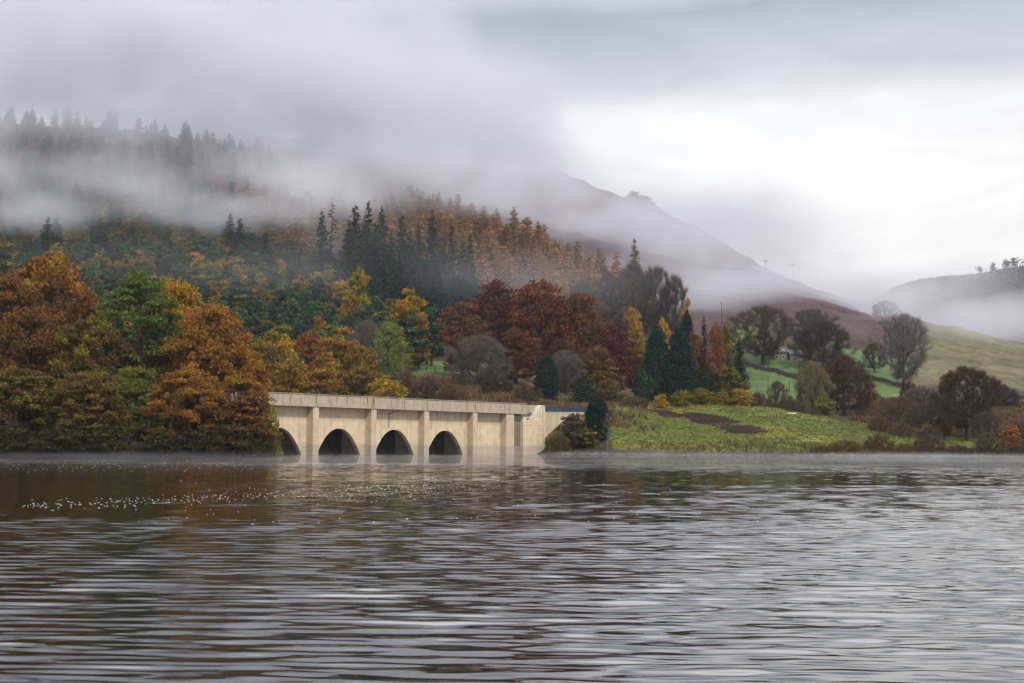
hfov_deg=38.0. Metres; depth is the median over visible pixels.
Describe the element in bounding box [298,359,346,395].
oak tree
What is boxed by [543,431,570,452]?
shrub
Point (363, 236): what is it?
larch tree
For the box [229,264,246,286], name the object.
broadleaf tree
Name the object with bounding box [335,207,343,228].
larch tree
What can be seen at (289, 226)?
larch tree
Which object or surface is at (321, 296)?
pine tree
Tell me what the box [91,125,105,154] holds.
spruce tree
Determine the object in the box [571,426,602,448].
shrub
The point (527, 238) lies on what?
larch tree
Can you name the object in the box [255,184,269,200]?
larch tree
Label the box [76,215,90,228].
broadleaf tree
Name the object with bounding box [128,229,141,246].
spruce tree
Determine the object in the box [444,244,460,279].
larch tree
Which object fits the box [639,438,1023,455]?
rushes
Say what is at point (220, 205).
broadleaf tree
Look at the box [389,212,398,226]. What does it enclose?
larch tree
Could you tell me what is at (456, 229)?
larch tree
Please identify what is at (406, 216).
larch tree
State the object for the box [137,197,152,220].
spruce tree
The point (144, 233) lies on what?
broadleaf tree
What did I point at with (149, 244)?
pine tree
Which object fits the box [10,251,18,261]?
broadleaf tree
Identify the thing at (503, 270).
larch tree
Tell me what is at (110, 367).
pine tree
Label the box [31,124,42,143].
conifer
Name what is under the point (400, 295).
spruce tree
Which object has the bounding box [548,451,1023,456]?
shore stones
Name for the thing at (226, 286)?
broadleaf tree
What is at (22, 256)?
pine tree
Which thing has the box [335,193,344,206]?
spruce tree
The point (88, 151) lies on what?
conifer
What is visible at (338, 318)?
pine tree
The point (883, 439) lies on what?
shrub
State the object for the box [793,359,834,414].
willow tree
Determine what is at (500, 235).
larch tree
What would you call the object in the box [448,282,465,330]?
spruce tree
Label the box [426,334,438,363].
pine tree
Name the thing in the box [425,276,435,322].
spruce tree
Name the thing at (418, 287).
spruce tree
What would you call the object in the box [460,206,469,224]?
larch tree
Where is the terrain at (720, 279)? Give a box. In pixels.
[0,123,1023,456]
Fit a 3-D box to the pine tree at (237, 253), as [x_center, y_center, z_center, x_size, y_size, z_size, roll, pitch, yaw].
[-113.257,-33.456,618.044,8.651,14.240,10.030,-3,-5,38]
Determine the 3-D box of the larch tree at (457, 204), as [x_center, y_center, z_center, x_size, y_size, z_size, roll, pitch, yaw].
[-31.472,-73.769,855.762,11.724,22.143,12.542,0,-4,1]
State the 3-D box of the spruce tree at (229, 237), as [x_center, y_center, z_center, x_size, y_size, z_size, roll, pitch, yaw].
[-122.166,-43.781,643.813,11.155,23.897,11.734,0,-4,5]
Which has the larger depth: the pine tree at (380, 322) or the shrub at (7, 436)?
the pine tree at (380, 322)
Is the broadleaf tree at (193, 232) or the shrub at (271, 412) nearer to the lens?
the shrub at (271, 412)
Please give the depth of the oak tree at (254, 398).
206.43 m
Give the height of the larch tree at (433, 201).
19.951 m
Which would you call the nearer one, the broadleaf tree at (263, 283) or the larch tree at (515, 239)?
the broadleaf tree at (263, 283)
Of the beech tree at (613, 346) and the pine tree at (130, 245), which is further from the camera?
the pine tree at (130, 245)
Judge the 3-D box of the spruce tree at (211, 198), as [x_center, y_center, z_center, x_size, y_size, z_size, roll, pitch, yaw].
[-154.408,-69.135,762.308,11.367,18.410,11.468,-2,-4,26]
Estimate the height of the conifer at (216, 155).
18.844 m
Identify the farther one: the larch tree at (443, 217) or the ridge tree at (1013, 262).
the ridge tree at (1013, 262)
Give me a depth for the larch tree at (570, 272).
655.29 m
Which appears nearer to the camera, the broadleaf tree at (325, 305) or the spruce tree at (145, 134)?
the broadleaf tree at (325, 305)
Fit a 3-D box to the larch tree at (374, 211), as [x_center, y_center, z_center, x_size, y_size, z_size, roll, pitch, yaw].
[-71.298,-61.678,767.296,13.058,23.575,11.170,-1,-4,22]
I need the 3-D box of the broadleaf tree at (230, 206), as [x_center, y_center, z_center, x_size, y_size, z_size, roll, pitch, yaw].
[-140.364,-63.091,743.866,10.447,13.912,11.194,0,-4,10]
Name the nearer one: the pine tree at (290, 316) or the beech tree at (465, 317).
the beech tree at (465, 317)
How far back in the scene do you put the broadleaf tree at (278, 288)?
535.74 m
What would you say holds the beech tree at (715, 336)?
on the terrain at (720, 279)
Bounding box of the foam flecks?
[1,460,766,522]
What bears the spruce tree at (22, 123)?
on the terrain at (720, 279)
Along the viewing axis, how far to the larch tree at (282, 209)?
706.49 m
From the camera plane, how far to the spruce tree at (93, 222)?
713.24 m
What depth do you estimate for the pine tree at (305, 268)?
571.17 m
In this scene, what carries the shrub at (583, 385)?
on the terrain at (720, 279)
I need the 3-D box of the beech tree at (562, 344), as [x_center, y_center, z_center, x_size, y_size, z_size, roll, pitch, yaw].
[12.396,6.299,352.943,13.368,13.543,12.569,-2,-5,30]
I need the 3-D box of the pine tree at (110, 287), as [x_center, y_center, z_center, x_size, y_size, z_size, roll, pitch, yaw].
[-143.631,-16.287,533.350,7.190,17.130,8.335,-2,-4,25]
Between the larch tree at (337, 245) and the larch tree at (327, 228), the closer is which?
the larch tree at (337, 245)
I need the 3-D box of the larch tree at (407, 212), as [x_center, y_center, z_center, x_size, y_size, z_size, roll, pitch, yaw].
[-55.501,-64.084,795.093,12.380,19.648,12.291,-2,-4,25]
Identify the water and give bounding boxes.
[0,454,1023,682]
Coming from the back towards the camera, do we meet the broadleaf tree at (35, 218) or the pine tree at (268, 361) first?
the broadleaf tree at (35, 218)
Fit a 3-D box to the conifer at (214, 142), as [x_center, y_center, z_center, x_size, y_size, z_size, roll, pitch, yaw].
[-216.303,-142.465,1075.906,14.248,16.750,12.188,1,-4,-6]
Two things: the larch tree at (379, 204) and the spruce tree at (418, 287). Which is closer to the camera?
the spruce tree at (418, 287)
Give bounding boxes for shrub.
[0,424,36,451]
[28,426,84,453]
[84,423,136,454]
[136,428,185,452]
[180,427,228,453]
[220,429,261,454]
[255,433,276,454]
[259,403,284,454]
[363,374,412,399]
[390,366,418,399]
[408,372,443,399]
[437,384,466,401]
[478,375,515,391]
[512,384,542,402]
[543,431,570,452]
[555,411,592,445]
[566,378,599,403]
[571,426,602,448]
[592,376,623,402]
[607,392,639,406]
[626,397,650,407]
[630,368,655,401]
[653,393,668,407]
[670,389,695,405]
[689,388,713,404]
[711,391,731,404]
[728,387,755,405]
[749,389,771,406]
[777,392,798,411]
[791,398,812,413]
[810,445,833,452]
[811,395,839,416]
[825,438,862,452]
[861,432,896,452]
[866,415,893,432]
[886,419,915,437]
[890,441,919,453]
[898,380,919,400]
[911,433,947,453]
[916,425,942,438]
[945,445,976,454]
[973,429,1008,453]
[988,381,1021,406]
[997,417,1023,444]
[1008,439,1023,454]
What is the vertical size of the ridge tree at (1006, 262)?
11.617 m
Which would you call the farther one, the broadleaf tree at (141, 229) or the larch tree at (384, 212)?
the larch tree at (384, 212)
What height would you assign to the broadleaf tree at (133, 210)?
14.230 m
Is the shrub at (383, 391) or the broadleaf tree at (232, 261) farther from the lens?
the broadleaf tree at (232, 261)
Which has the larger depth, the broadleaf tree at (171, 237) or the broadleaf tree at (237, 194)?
the broadleaf tree at (237, 194)
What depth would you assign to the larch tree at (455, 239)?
677.65 m
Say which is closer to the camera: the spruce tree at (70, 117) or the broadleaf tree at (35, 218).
the broadleaf tree at (35, 218)
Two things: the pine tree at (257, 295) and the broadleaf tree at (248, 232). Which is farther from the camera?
the broadleaf tree at (248, 232)
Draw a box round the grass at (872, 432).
[608,402,1008,453]
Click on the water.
(838, 569)
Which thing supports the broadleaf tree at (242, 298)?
on the terrain at (720, 279)
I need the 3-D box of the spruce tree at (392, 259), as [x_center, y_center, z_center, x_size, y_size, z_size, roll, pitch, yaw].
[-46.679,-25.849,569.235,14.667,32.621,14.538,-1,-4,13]
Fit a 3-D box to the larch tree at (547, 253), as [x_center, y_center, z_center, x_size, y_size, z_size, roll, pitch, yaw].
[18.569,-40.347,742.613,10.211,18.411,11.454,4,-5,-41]
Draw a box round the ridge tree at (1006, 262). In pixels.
[1001,259,1011,267]
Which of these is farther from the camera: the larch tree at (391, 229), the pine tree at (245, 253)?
the larch tree at (391, 229)
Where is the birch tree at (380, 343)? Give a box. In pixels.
[363,320,411,389]
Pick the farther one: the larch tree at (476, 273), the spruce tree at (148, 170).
the spruce tree at (148, 170)
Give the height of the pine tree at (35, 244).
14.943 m
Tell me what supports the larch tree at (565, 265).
on the terrain at (720, 279)
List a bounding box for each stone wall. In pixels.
[709,344,759,349]
[746,361,798,378]
[849,374,901,385]
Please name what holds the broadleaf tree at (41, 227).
on the terrain at (720, 279)
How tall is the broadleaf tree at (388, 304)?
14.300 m
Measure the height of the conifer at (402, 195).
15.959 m
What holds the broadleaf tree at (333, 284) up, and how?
on the terrain at (720, 279)
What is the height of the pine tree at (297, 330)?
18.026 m
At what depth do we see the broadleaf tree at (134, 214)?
745.77 m
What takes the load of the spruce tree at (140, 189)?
on the terrain at (720, 279)
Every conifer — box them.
[0,122,11,141]
[0,137,18,159]
[25,137,38,158]
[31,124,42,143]
[31,130,43,150]
[48,110,59,134]
[54,125,68,141]
[54,139,69,157]
[69,179,91,202]
[76,134,93,157]
[79,140,96,163]
[82,117,89,133]
[86,169,105,200]
[98,119,111,138]
[104,110,115,130]
[113,189,130,213]
[132,119,144,138]
[133,140,146,158]
[135,193,146,208]
[162,139,175,158]
[162,139,180,155]
[163,168,176,196]
[170,178,185,201]
[175,133,186,154]
[178,182,194,205]
[181,136,198,158]
[194,150,206,170]
[202,133,217,149]
[208,169,228,192]
[208,178,224,198]
[210,143,226,169]
[210,159,221,178]
[215,176,227,196]
[219,148,230,168]
[231,158,244,172]
[250,138,260,159]
[251,147,265,172]
[396,190,405,209]
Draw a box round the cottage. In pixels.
[765,343,801,360]
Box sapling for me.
[601,412,611,450]
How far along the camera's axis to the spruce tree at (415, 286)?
468.27 m
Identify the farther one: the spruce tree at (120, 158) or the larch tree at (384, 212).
the spruce tree at (120, 158)
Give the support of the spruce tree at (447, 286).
on the terrain at (720, 279)
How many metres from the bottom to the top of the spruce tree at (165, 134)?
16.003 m
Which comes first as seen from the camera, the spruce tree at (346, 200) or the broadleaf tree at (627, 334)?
the broadleaf tree at (627, 334)
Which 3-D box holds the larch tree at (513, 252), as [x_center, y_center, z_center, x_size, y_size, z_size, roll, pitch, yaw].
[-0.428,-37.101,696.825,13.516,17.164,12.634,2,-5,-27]
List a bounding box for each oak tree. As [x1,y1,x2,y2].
[0,269,51,423]
[0,306,76,432]
[0,325,15,399]
[0,364,79,434]
[5,248,106,425]
[44,314,139,435]
[45,370,142,440]
[104,365,169,440]
[134,276,207,438]
[139,366,228,445]
[161,301,264,428]
[181,396,253,450]
[192,343,275,453]
[217,389,284,454]
[231,339,273,391]
[251,328,305,393]
[265,357,314,394]
[284,329,329,394]
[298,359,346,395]
[311,323,371,395]
[335,365,379,397]
[340,267,373,319]
[344,343,381,395]
[389,286,429,368]
[405,313,432,368]
[620,306,644,364]
[625,338,646,393]
[652,317,673,371]
[679,296,694,331]
[687,330,705,402]
[690,366,722,401]
[713,323,737,394]
[714,366,750,404]
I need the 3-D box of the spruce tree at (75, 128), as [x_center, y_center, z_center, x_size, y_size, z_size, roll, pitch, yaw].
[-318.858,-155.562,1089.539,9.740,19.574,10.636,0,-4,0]
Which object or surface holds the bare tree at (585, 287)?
on the terrain at (720, 279)
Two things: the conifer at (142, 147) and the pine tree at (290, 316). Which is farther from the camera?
the conifer at (142, 147)
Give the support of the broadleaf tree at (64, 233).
on the terrain at (720, 279)
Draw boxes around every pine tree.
[0,249,12,271]
[0,262,7,275]
[10,253,22,271]
[12,238,29,256]
[13,254,29,268]
[17,258,27,268]
[26,240,44,258]
[27,251,40,259]
[60,247,74,268]
[63,243,78,262]
[66,249,79,271]
[74,246,86,266]
[77,240,97,261]
[78,262,92,284]
[79,271,100,296]
[86,261,106,295]
[89,269,188,435]
[92,247,107,263]
[94,285,108,302]
[95,260,110,281]
[95,348,116,371]
[103,263,122,285]
[103,273,117,298]
[107,243,120,265]
[110,279,131,313]
[113,265,128,274]
[114,245,128,269]
[115,248,129,269]
[115,270,130,284]
[124,237,142,259]
[127,266,138,277]
[130,324,139,344]
[134,247,156,270]
[139,262,154,279]
[140,236,161,255]
[143,268,156,276]
[153,240,166,274]
[157,259,182,284]
[159,260,178,280]
[166,266,179,284]
[178,269,194,285]
[181,251,205,271]
[185,236,201,262]
[189,263,201,277]
[192,300,204,310]
[193,287,212,320]
[196,277,213,300]
[196,281,213,305]
[199,246,210,262]
[201,265,218,290]
[203,241,227,262]
[214,264,240,297]
[216,290,235,311]
[217,249,227,259]
[219,256,235,270]
[221,267,237,301]
[225,274,246,306]
[230,261,248,282]
[231,307,249,334]
[233,244,244,259]
[234,310,254,335]
[239,250,254,273]
[240,295,261,326]
[241,297,269,326]
[242,267,260,305]
[244,313,263,351]
[245,256,268,276]
[246,294,266,312]
[249,300,270,326]
[250,321,266,333]
[256,264,270,287]
[259,321,275,338]
[261,280,286,320]
[262,336,278,363]
[263,267,285,288]
[267,297,280,322]
[268,289,296,323]
[268,319,284,331]
[274,250,287,267]
[274,278,288,289]
[274,304,287,321]
[274,327,287,348]
[276,306,296,340]
[277,252,293,273]
[277,265,296,288]
[282,301,300,328]
[286,283,304,306]
[286,291,303,306]
[288,318,305,364]
[291,270,310,296]
[291,309,316,336]
[294,256,315,286]
[295,289,315,314]
[295,309,314,329]
[296,313,318,337]
[297,303,314,315]
[297,337,321,363]
[303,281,331,308]
[305,277,323,293]
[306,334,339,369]
[309,296,325,310]
[312,307,329,319]
[313,276,332,302]
[314,310,336,334]
[318,330,327,348]
[324,273,340,292]
[325,302,345,333]
[325,314,342,332]
[326,297,344,315]
[327,320,346,349]
[331,316,356,336]
[333,292,348,313]
[335,328,361,369]
[346,306,370,333]
[351,291,371,313]
[351,305,370,332]
[353,301,379,326]
[356,281,371,297]
[369,295,388,317]
[369,320,399,370]
[369,340,386,373]
[371,312,387,332]
[385,303,396,323]
[392,317,406,339]
[397,314,430,370]
[418,307,446,365]
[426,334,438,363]
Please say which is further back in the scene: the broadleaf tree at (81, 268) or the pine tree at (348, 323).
the broadleaf tree at (81, 268)
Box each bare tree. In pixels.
[346,318,385,364]
[443,334,514,384]
[552,349,585,393]
[562,279,598,304]
[581,300,610,325]
[588,271,625,319]
[610,261,652,331]
[611,308,644,337]
[635,264,677,335]
[660,271,689,335]
[721,303,798,364]
[764,380,788,408]
[780,308,846,353]
[790,319,858,366]
[807,354,882,414]
[860,342,887,372]
[865,311,932,386]
[871,300,902,316]
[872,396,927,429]
[901,385,942,423]
[921,395,967,439]
[927,365,1010,440]
[966,410,1005,438]
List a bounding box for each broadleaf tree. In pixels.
[0,225,15,251]
[0,233,7,253]
[0,241,18,261]
[0,260,15,276]
[2,208,14,225]
[3,213,13,228]
[6,226,29,253]
[8,219,25,237]
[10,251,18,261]
[11,239,28,252]
[22,211,41,227]
[23,228,41,251]
[33,215,53,236]
[36,212,50,230]
[36,219,54,242]
[38,211,61,229]
[41,249,55,256]
[49,242,62,255]
[59,219,70,238]
[61,229,68,244]
[62,224,70,242]
[62,225,78,246]
[69,222,87,242]
[71,230,89,250]
[73,215,83,223]
[73,239,88,254]
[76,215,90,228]
[76,258,99,274]
[79,223,89,234]
[86,244,107,254]
[88,275,110,299]
[89,250,112,263]
[92,199,109,211]
[94,205,108,215]
[94,207,105,230]
[96,256,112,272]
[105,224,121,244]
[107,230,126,252]
[111,215,125,230]
[111,239,127,262]
[112,199,126,217]
[114,254,137,272]
[116,211,133,223]
[116,228,140,243]
[120,214,136,233]
[122,212,138,234]
[126,212,152,239]
[128,201,143,213]
[128,246,140,268]
[132,249,144,268]
[135,218,151,242]
[135,254,159,274]
[136,242,147,254]
[138,231,149,245]
[142,233,158,246]
[152,213,165,242]
[152,247,169,267]
[155,274,168,281]
[160,199,177,231]
[160,219,179,237]
[160,239,179,250]
[162,204,178,234]
[165,213,185,236]
[167,233,184,243]
[168,238,183,251]
[169,217,184,237]
[175,231,192,256]
[178,209,190,231]
[184,227,201,254]
[187,251,204,275]
[188,215,207,239]
[192,274,204,288]
[193,236,210,254]
[194,222,209,242]
[195,275,219,301]
[197,260,219,280]
[199,226,222,245]
[201,228,214,247]
[207,191,225,203]
[207,206,229,233]
[208,262,222,283]
[208,294,229,309]
[210,238,230,260]
[211,203,229,229]
[214,230,233,247]
[215,219,236,247]
[216,258,229,271]
[216,278,236,300]
[223,202,238,220]
[224,256,248,283]
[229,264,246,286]
[229,302,247,312]
[232,294,250,309]
[235,189,243,201]
[236,207,251,226]
[242,277,259,295]
[243,227,259,250]
[243,267,261,293]
[245,233,262,256]
[252,277,268,297]
[253,220,275,247]
[258,315,279,331]
[259,288,277,312]
[260,221,278,255]
[268,239,290,260]
[273,258,290,283]
[273,283,283,297]
[273,323,293,340]
[275,214,290,234]
[276,239,298,263]
[277,298,299,314]
[291,275,309,296]
[306,272,328,290]
[312,315,330,337]
[319,302,329,310]
[321,264,339,283]
[323,281,343,302]
[331,279,351,302]
[334,308,348,315]
[371,311,391,324]
[383,299,393,316]
[389,336,418,373]
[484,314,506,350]
[493,277,513,295]
[574,331,593,363]
[589,324,617,358]
[615,326,631,363]
[617,299,637,312]
[622,191,638,203]
[627,192,644,205]
[633,196,651,207]
[641,198,655,215]
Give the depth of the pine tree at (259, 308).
470.08 m
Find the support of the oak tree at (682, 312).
on the terrain at (720, 279)
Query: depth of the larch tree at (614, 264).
689.95 m
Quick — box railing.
[536,405,586,411]
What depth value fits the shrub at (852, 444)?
272.40 m
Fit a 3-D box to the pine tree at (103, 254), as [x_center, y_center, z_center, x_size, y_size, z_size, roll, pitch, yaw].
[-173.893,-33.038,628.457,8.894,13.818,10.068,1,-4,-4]
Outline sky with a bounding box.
[0,0,1023,300]
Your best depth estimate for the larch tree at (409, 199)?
849.22 m
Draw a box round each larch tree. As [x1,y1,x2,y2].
[232,165,244,191]
[232,198,249,224]
[233,185,242,197]
[236,178,244,190]
[237,179,257,205]
[239,187,251,207]
[244,199,252,229]
[245,201,264,239]
[248,194,256,213]
[249,178,259,192]
[249,197,267,229]
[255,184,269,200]
[255,207,274,247]
[257,166,270,186]
[258,173,270,189]
[258,179,274,200]
[260,192,276,223]
[265,171,279,194]
[268,181,276,198]
[269,199,285,227]
[272,195,293,232]
[274,186,283,205]
[275,219,286,247]
[279,225,304,252]
[280,182,290,196]
[283,217,312,266]
[288,189,295,199]
[289,196,298,208]
[290,200,312,236]
[296,198,310,218]
[298,215,310,252]
[302,189,317,214]
[303,217,326,264]
[304,223,317,248]
[305,210,316,240]
[309,198,320,211]
[312,209,320,236]
[314,207,330,241]
[314,211,334,249]
[316,183,335,207]
[317,185,328,210]
[324,231,341,268]
[325,202,339,237]
[329,205,341,234]
[332,220,348,253]
[333,200,339,228]
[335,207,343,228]
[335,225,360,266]
[338,199,349,221]
[345,201,361,225]
[352,210,363,226]
[356,223,370,263]
[358,201,367,214]
[360,192,371,205]
[367,200,379,222]
[374,194,384,211]
[377,200,388,217]
[380,202,391,223]
[383,188,395,209]
[383,209,393,236]
[386,218,398,243]
[387,196,400,223]
[388,194,399,211]
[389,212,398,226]
[390,226,407,262]
[397,204,411,222]
[398,192,414,210]
[400,208,414,239]
[402,203,413,221]
[404,212,417,238]
[404,219,413,243]
[411,188,422,206]
[412,202,426,224]
[412,214,426,237]
[412,229,430,274]
[413,195,425,215]
[414,191,426,212]
[414,231,428,270]
[423,196,431,220]
[424,212,431,229]
[430,194,436,207]
[432,191,443,205]
[432,206,444,222]
[433,198,442,211]
[434,213,446,248]
[440,210,447,233]
[440,223,449,251]
[443,207,450,223]
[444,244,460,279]
[446,198,453,207]
[446,209,464,242]
[448,224,461,252]
[449,230,461,262]
[452,194,464,211]
[453,208,464,237]
[457,225,464,247]
[458,206,463,218]
[459,214,473,237]
[459,254,480,284]
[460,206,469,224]
[460,230,476,262]
[461,238,479,271]
[463,205,473,218]
[463,225,480,258]
[467,203,478,216]
[469,210,480,232]
[473,256,494,285]
[474,232,483,253]
[475,217,488,237]
[475,239,482,275]
[477,231,497,268]
[477,249,494,285]
[478,207,489,225]
[478,217,498,247]
[479,217,496,235]
[480,243,498,271]
[481,227,500,255]
[485,218,498,241]
[489,214,500,238]
[492,207,503,237]
[493,246,511,278]
[494,255,519,292]
[496,224,512,250]
[496,226,512,258]
[501,260,521,293]
[505,230,522,268]
[506,207,520,226]
[506,213,522,236]
[506,244,524,267]
[509,221,521,240]
[513,246,532,282]
[514,230,533,268]
[514,263,529,288]
[517,279,527,309]
[520,219,531,239]
[521,217,534,239]
[522,229,536,268]
[524,240,543,266]
[526,236,539,274]
[529,225,542,245]
[535,261,547,282]
[535,261,549,291]
[536,226,548,242]
[536,238,546,260]
[539,225,552,248]
[542,243,554,267]
[545,260,556,280]
[548,271,563,295]
[550,242,564,269]
[550,244,564,265]
[556,253,573,289]
[557,249,577,279]
[557,269,571,298]
[565,244,572,261]
[565,264,576,287]
[565,267,582,293]
[567,242,584,268]
[572,250,584,279]
[579,262,589,284]
[581,254,594,277]
[582,267,592,284]
[588,274,602,296]
[589,248,606,286]
[589,266,597,285]
[591,273,604,289]
[594,254,607,281]
[608,252,621,275]
[613,266,620,290]
[635,292,650,336]
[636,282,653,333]
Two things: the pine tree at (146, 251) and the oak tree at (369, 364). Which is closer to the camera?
the oak tree at (369, 364)
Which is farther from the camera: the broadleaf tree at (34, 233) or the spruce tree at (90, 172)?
the spruce tree at (90, 172)
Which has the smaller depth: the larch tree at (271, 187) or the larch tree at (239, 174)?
the larch tree at (271, 187)
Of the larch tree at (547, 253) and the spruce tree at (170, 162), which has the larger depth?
the spruce tree at (170, 162)
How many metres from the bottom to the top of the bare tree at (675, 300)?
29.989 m
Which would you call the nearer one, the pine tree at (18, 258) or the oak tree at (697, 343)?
the oak tree at (697, 343)
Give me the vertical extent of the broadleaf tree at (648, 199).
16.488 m
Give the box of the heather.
[645,408,772,434]
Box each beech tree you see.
[435,302,495,378]
[464,279,532,368]
[491,328,541,384]
[499,278,572,377]
[532,339,590,392]
[543,292,611,389]
[575,345,619,396]
[592,321,639,391]
[703,322,728,402]
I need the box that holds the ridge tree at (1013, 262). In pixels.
[1010,258,1020,266]
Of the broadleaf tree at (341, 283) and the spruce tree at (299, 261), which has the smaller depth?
the broadleaf tree at (341, 283)
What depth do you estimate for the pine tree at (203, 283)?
507.32 m
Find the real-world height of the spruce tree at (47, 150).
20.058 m
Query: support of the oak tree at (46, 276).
on the terrain at (720, 279)
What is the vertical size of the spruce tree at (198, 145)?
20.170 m
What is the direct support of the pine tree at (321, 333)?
on the terrain at (720, 279)
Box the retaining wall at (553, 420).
[545,412,583,436]
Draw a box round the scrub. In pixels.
[849,395,1023,439]
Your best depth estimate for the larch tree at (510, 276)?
615.05 m
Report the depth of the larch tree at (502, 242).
738.48 m
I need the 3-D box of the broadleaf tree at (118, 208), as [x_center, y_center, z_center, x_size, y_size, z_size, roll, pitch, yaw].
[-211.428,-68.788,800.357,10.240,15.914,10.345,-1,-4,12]
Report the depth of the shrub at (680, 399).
329.26 m
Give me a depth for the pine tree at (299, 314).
456.49 m
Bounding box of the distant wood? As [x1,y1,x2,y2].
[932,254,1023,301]
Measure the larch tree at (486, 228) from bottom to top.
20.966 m
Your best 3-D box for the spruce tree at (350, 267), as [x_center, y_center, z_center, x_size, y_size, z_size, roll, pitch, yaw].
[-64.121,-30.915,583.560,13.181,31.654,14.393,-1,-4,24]
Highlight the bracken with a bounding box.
[400,374,656,430]
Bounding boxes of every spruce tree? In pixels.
[0,119,3,138]
[0,190,6,225]
[0,211,7,235]
[2,114,12,134]
[2,143,13,168]
[3,109,14,127]
[5,205,23,240]
[8,143,19,175]
[9,105,16,125]
[10,124,21,147]
[12,199,26,230]
[13,193,27,219]
[16,133,29,156]
[18,114,32,133]
[20,116,32,136]
[21,124,31,145]
[22,172,37,203]
[23,213,38,240]
[24,227,33,251]
[25,184,37,203]
[28,108,37,129]
[33,148,43,172]
[36,181,52,206]
[37,140,51,169]
[37,216,54,254]
[38,117,50,135]
[38,150,50,177]
[40,130,54,153]
[41,127,54,146]
[46,175,58,205]
[49,214,66,252]
[50,219,64,248]
[51,137,64,161]
[54,186,66,215]
[59,147,73,174]
[59,155,72,183]
[60,106,71,132]
[61,198,76,227]
[62,107,73,131]
[64,133,78,156]
[70,110,83,134]
[70,177,87,210]
[71,116,82,138]
[73,124,85,150]
[79,208,95,231]
[81,159,99,191]
[85,208,97,239]
[87,118,95,146]
[90,226,105,251]
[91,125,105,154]
[92,215,109,247]
[93,233,113,265]
[98,143,113,173]
[103,204,116,241]
[105,186,117,208]
[107,112,120,139]
[112,145,127,176]
[112,171,126,204]
[118,138,130,166]
[120,127,129,148]
[122,171,136,197]
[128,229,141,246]
[131,146,143,169]
[132,153,141,175]
[132,180,145,207]
[133,153,145,180]
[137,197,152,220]
[138,157,153,184]
[141,125,152,149]
[142,182,154,216]
[143,122,156,143]
[144,139,155,164]
[148,118,159,140]
[148,152,158,174]
[148,206,164,237]
[154,130,166,151]
[157,124,170,143]
[159,139,172,168]
[159,158,175,186]
[159,225,170,246]
[164,154,176,177]
[170,146,184,173]
[173,173,189,197]
[175,123,189,149]
[176,160,190,182]
[179,212,192,241]
[183,139,196,167]
[183,181,196,211]
[184,124,193,141]
[189,194,210,226]
[193,132,202,158]
[201,129,210,154]
[203,189,215,209]
[205,139,216,160]
[218,214,237,255]
[219,145,229,166]
[221,138,230,165]
[224,153,239,186]
[224,182,237,213]
[225,132,236,152]
[228,135,236,157]
[228,218,250,259]
[232,201,248,240]
[234,139,246,160]
[239,171,249,187]
[252,170,258,186]
[253,141,267,168]
[256,232,275,269]
[262,144,273,164]
[262,151,275,174]
[271,156,283,180]
[283,186,291,206]
[288,199,294,213]
[288,238,305,264]
[300,182,309,206]
[310,210,329,278]
[320,202,343,281]
[323,189,331,210]
[333,223,361,288]
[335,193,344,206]
[336,168,347,187]
[337,205,366,279]
[344,191,350,217]
[356,262,370,289]
[357,201,377,272]
[362,223,386,284]
[365,256,377,289]
[365,262,383,309]
[369,206,392,266]
[376,232,403,291]
[376,251,390,293]
[386,277,397,316]
[391,215,411,276]
[393,273,401,303]
[396,278,406,300]
[400,186,412,207]
[401,231,420,286]
[401,277,408,295]
[406,182,413,198]
[407,266,417,306]
[408,278,423,313]
[410,225,428,284]
[415,275,423,297]
[420,280,430,312]
[421,209,445,282]
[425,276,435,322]
[428,272,449,344]
[430,285,447,357]
[431,265,446,317]
[435,237,452,320]
[441,271,451,312]
[442,225,458,289]
[443,270,459,324]
[447,289,468,344]
[448,244,472,299]
[448,274,465,329]
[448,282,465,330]
[459,283,480,340]
[461,268,470,292]
[461,270,469,297]
[463,282,473,303]
[464,233,479,290]
[470,273,475,292]
[470,280,479,300]
[624,239,644,295]
[698,317,711,401]
[729,333,749,405]
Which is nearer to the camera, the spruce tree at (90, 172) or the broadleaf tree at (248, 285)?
the broadleaf tree at (248, 285)
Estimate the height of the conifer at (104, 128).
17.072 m
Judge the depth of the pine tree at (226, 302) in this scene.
484.72 m
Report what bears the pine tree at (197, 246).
on the terrain at (720, 279)
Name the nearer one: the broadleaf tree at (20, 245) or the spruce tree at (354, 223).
the spruce tree at (354, 223)
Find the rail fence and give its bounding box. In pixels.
[405,366,444,373]
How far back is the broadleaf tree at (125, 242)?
636.21 m
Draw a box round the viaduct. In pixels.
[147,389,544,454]
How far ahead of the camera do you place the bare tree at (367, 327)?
359.86 m
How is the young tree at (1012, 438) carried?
on the terrain at (720, 279)
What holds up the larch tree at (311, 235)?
on the terrain at (720, 279)
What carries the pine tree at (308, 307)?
on the terrain at (720, 279)
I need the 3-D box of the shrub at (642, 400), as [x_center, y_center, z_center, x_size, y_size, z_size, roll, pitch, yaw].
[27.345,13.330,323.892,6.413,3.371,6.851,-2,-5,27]
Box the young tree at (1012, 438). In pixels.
[998,424,1021,448]
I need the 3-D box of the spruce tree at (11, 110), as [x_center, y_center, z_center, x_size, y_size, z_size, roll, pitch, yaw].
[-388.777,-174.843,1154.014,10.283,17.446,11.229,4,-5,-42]
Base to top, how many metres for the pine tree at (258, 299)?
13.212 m
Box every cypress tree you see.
[532,354,560,400]
[583,397,611,440]
[642,324,669,402]
[663,323,696,403]
[679,309,696,389]
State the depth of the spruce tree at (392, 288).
515.34 m
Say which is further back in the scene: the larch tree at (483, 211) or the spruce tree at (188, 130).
the spruce tree at (188, 130)
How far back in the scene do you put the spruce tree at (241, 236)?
636.27 m
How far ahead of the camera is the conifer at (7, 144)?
984.67 m

